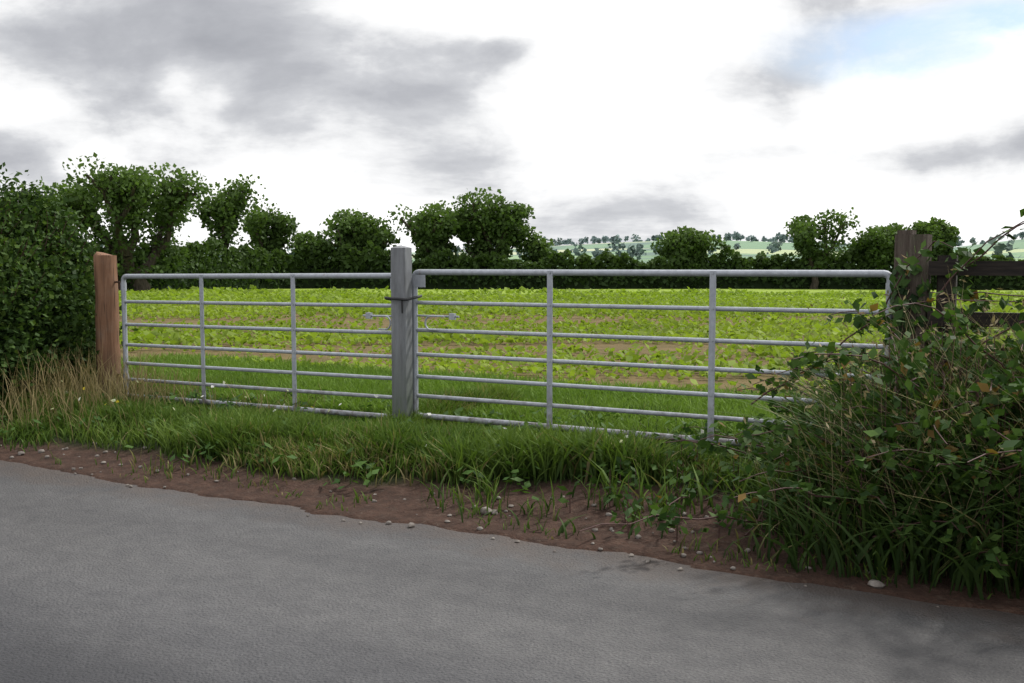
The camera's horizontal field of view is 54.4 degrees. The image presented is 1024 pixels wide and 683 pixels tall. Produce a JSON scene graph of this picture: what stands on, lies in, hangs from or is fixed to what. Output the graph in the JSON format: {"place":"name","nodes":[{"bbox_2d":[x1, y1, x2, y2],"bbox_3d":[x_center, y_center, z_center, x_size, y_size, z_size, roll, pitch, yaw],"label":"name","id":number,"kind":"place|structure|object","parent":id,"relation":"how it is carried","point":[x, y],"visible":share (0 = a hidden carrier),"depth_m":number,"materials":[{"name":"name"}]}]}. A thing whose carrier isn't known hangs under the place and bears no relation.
{"place":"outdoors","nodes":[
{"label":"outdoors","id":0,"kind":"place"},
{"bbox_2d":[121,351,828,448],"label":"grass strip","id":1,"kind":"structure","parent":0,"point":[618,399],"depth_m":9.89,"materials":[{"name":"green plant"}]},
{"bbox_2d":[0,460,1023,682],"bbox_3d":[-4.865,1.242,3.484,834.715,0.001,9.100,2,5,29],"label":"road lane","id":2,"kind":"structure","parent":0,"point":[103,581],"depth_m":4.34,"materials":[{"name":"grey asphalt"}]},
{"bbox_2d":[0,239,1023,614],"bbox_3d":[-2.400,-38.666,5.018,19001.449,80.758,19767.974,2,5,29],"label":"ground","id":3,"kind":"structure","parent":0,"point":[416,505],"depth_m":6.45,"materials":[{"name":"brown soil"}]},
{"bbox_2d":[0,217,59,384],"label":"hedge","id":4,"kind":"object","parent":3,"relation":"on","point":[40,348],"visible":0.02,"depth_m":9.73,"materials":[{"name":"green plant"}]},
{"bbox_2d":[9,180,108,219],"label":"hedgerow tree","id":5,"kind":"object","parent":3,"relation":"on","point":[61,187],"depth_m":55.81,"materials":[{"name":"green plant"}]},
{"bbox_2d":[0,162,137,403],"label":"hedge foliage","id":6,"kind":"object","parent":3,"relation":"on","point":[69,298],"visible":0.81,"depth_m":9.72,"materials":[{"name":"green plant"}]},
{"bbox_2d":[0,190,98,319],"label":"hedge shoots","id":7,"kind":"object","parent":6,"relation":"on","point":[40,249],"visible":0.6,"depth_m":9.75,"materials":[{"name":"green plant"}]},
{"bbox_2d":[93,252,120,392],"bbox_3d":[-3.996,-0.060,9.845,0.236,1.649,0.240,2,5,29],"label":"timber gate post","id":8,"kind":"object","parent":3,"relation":"on","point":[106,305],"visible":0.77,"depth_m":9.74,"materials":[{"name":"brown wood"}]},
{"bbox_2d":[114,273,391,417],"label":"field gate","id":9,"kind":"structure","parent":8,"relation":"attached to","point":[293,329],"depth_m":8.86,"materials":[{"name":"metal"}]},
{"bbox_2d":[52,152,212,291],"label":"hedgerow tree","id":10,"kind":"object","parent":3,"relation":"on","point":[144,183],"depth_m":54.42,"materials":[{"name":"green plant"}]},
{"bbox_2d":[0,340,333,442],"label":"dry grass","id":11,"kind":"structure","parent":3,"relation":"on","point":[91,386],"depth_m":9.12,"materials":[{"name":"beige plant"}]},
{"bbox_2d":[187,174,271,248],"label":"hedgerow tree","id":12,"kind":"object","parent":3,"relation":"on","point":[220,203],"depth_m":69.97,"materials":[{"name":"green plant"}]},
{"bbox_2d":[241,198,299,258],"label":"hedgerow tree","id":13,"kind":"object","parent":3,"relation":"on","point":[274,239],"depth_m":76.42,"materials":[{"name":"green plant"}]},
{"bbox_2d":[283,230,331,264],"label":"hedgerow tree","id":14,"kind":"object","parent":3,"relation":"on","point":[301,239],"visible":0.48,"depth_m":76.81,"materials":[{"name":"green plant"}]},
{"bbox_2d":[316,208,400,262],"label":"hedgerow tree","id":15,"kind":"object","parent":3,"relation":"on","point":[347,220],"depth_m":77.72,"materials":[{"name":"green plant"}]},
{"bbox_2d":[384,245,421,421],"bbox_3d":[-0.877,0.034,8.066,0.272,1.622,0.256,2,5,29],"label":"gate post","id":16,"kind":"object","parent":3,"relation":"on","point":[401,298],"visible":0.98,"depth_m":7.99,"materials":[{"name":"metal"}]},
{"bbox_2d":[412,269,892,446],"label":"field gate","id":17,"kind":"structure","parent":16,"relation":"attached to","point":[418,280],"depth_m":7.26,"materials":[{"name":"metal"}]},
{"bbox_2d":[387,200,462,261],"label":"hedgerow tree","id":18,"kind":"object","parent":3,"relation":"on","point":[424,229],"depth_m":77.81,"materials":[{"name":"green plant"}]},
{"bbox_2d":[1,435,938,607],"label":"stones","id":19,"kind":"object","parent":3,"relation":"on","point":[877,584],"visible":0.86,"depth_m":5.77,"materials":[{"name":"stone"}]},
{"bbox_2d":[449,187,535,257],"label":"hedgerow tree","id":20,"kind":"object","parent":3,"relation":"on","point":[500,219],"depth_m":77.98,"materials":[{"name":"green plant"}]},
{"bbox_2d":[0,373,984,563],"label":"weeds","id":21,"kind":"object","parent":3,"relation":"on","point":[527,484],"visible":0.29,"depth_m":7.30,"materials":[{"name":"green plant"}]},
{"bbox_2d":[513,227,554,262],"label":"hedgerow tree","id":22,"kind":"object","parent":3,"relation":"on","point":[534,243],"depth_m":79.96,"materials":[{"name":"green plant"}]},
{"bbox_2d":[82,237,1023,289],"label":"hedge foliage","id":23,"kind":"object","parent":3,"relation":"on","point":[241,255],"visible":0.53,"depth_m":76.60,"materials":[{"name":"green plant"}]},
{"bbox_2d":[100,231,1023,259],"bbox_3d":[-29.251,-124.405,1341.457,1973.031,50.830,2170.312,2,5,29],"label":"distant hedgerow trees","id":24,"kind":"object","parent":3,"relation":"on","point":[638,251],"visible":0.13,"depth_m":655.07,"materials":[{"name":"green plant"}]},
{"bbox_2d":[118,261,1023,290],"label":"hedge","id":25,"kind":"object","parent":3,"relation":"on","point":[757,284],"visible":0.27,"depth_m":77.63,"materials":[{"name":"green plant"}]},
{"bbox_2d":[118,285,1023,391],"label":"field crop plants","id":26,"kind":"object","parent":3,"relation":"on","point":[743,329],"visible":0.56,"depth_m":22.72,"materials":[{"name":"green plant"}]},
{"bbox_2d":[650,225,725,269],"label":"hedgerow tree","id":27,"kind":"object","parent":3,"relation":"on","point":[679,238],"depth_m":80.08,"materials":[{"name":"green plant"}]},
{"bbox_2d":[419,315,1023,599],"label":"tall weeds","id":28,"kind":"object","parent":3,"relation":"on","point":[920,551],"depth_m":4.84,"materials":[{"name":"green plant"}]},
{"bbox_2d":[557,208,1023,590],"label":"bramble nettle leaves","id":29,"kind":"object","parent":3,"relation":"on","point":[1013,442],"visible":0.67,"depth_m":5.13,"materials":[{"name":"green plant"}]},
{"bbox_2d":[784,207,860,288],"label":"hedgerow tree","id":30,"kind":"object","parent":3,"relation":"on","point":[809,233],"depth_m":80.06,"materials":[{"name":"green plant"}]},
{"bbox_2d":[714,265,1023,578],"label":"leaves","id":31,"kind":"object","parent":3,"relation":"on","point":[920,375],"visible":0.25,"depth_m":5.11,"materials":[{"name":"green plant"}]},
{"bbox_2d":[846,222,910,269],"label":"hedgerow tree","id":32,"kind":"object","parent":3,"relation":"on","point":[885,236],"depth_m":80.22,"materials":[{"name":"green plant"}]},
{"bbox_2d":[891,230,931,390],"bbox_3d":[2.520,0.164,6.310,0.195,1.728,0.150,3,5,34],"label":"fence post","id":33,"kind":"object","parent":3,"relation":"on","point":[906,241],"visible":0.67,"depth_m":6.20,"materials":[{"name":"brown wood"}]},
{"bbox_2d":[910,216,959,257],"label":"hedgerow tree","id":34,"kind":"object","parent":3,"relation":"on","point":[939,229],"depth_m":81.32,"materials":[{"name":"green plant"}]},
{"bbox_2d":[927,255,1023,377],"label":"wooden fence","id":35,"kind":"object","parent":3,"relation":"on","point":[939,268],"visible":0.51,"depth_m":6.04,"materials":[{"name":"brown wood"}]},
{"bbox_2d":[0,370,1023,598],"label":"verge grass","id":36,"kind":"structure","parent":0,"point":[439,455],"depth_m":7.04,"materials":[{"name":"green plant"}]},
{"bbox_2d":[0,0,1023,253],"label":"sky","id":37,"kind":"structure","parent":0,"point":[610,118],"materials":[{"name":"white"}]}
]}

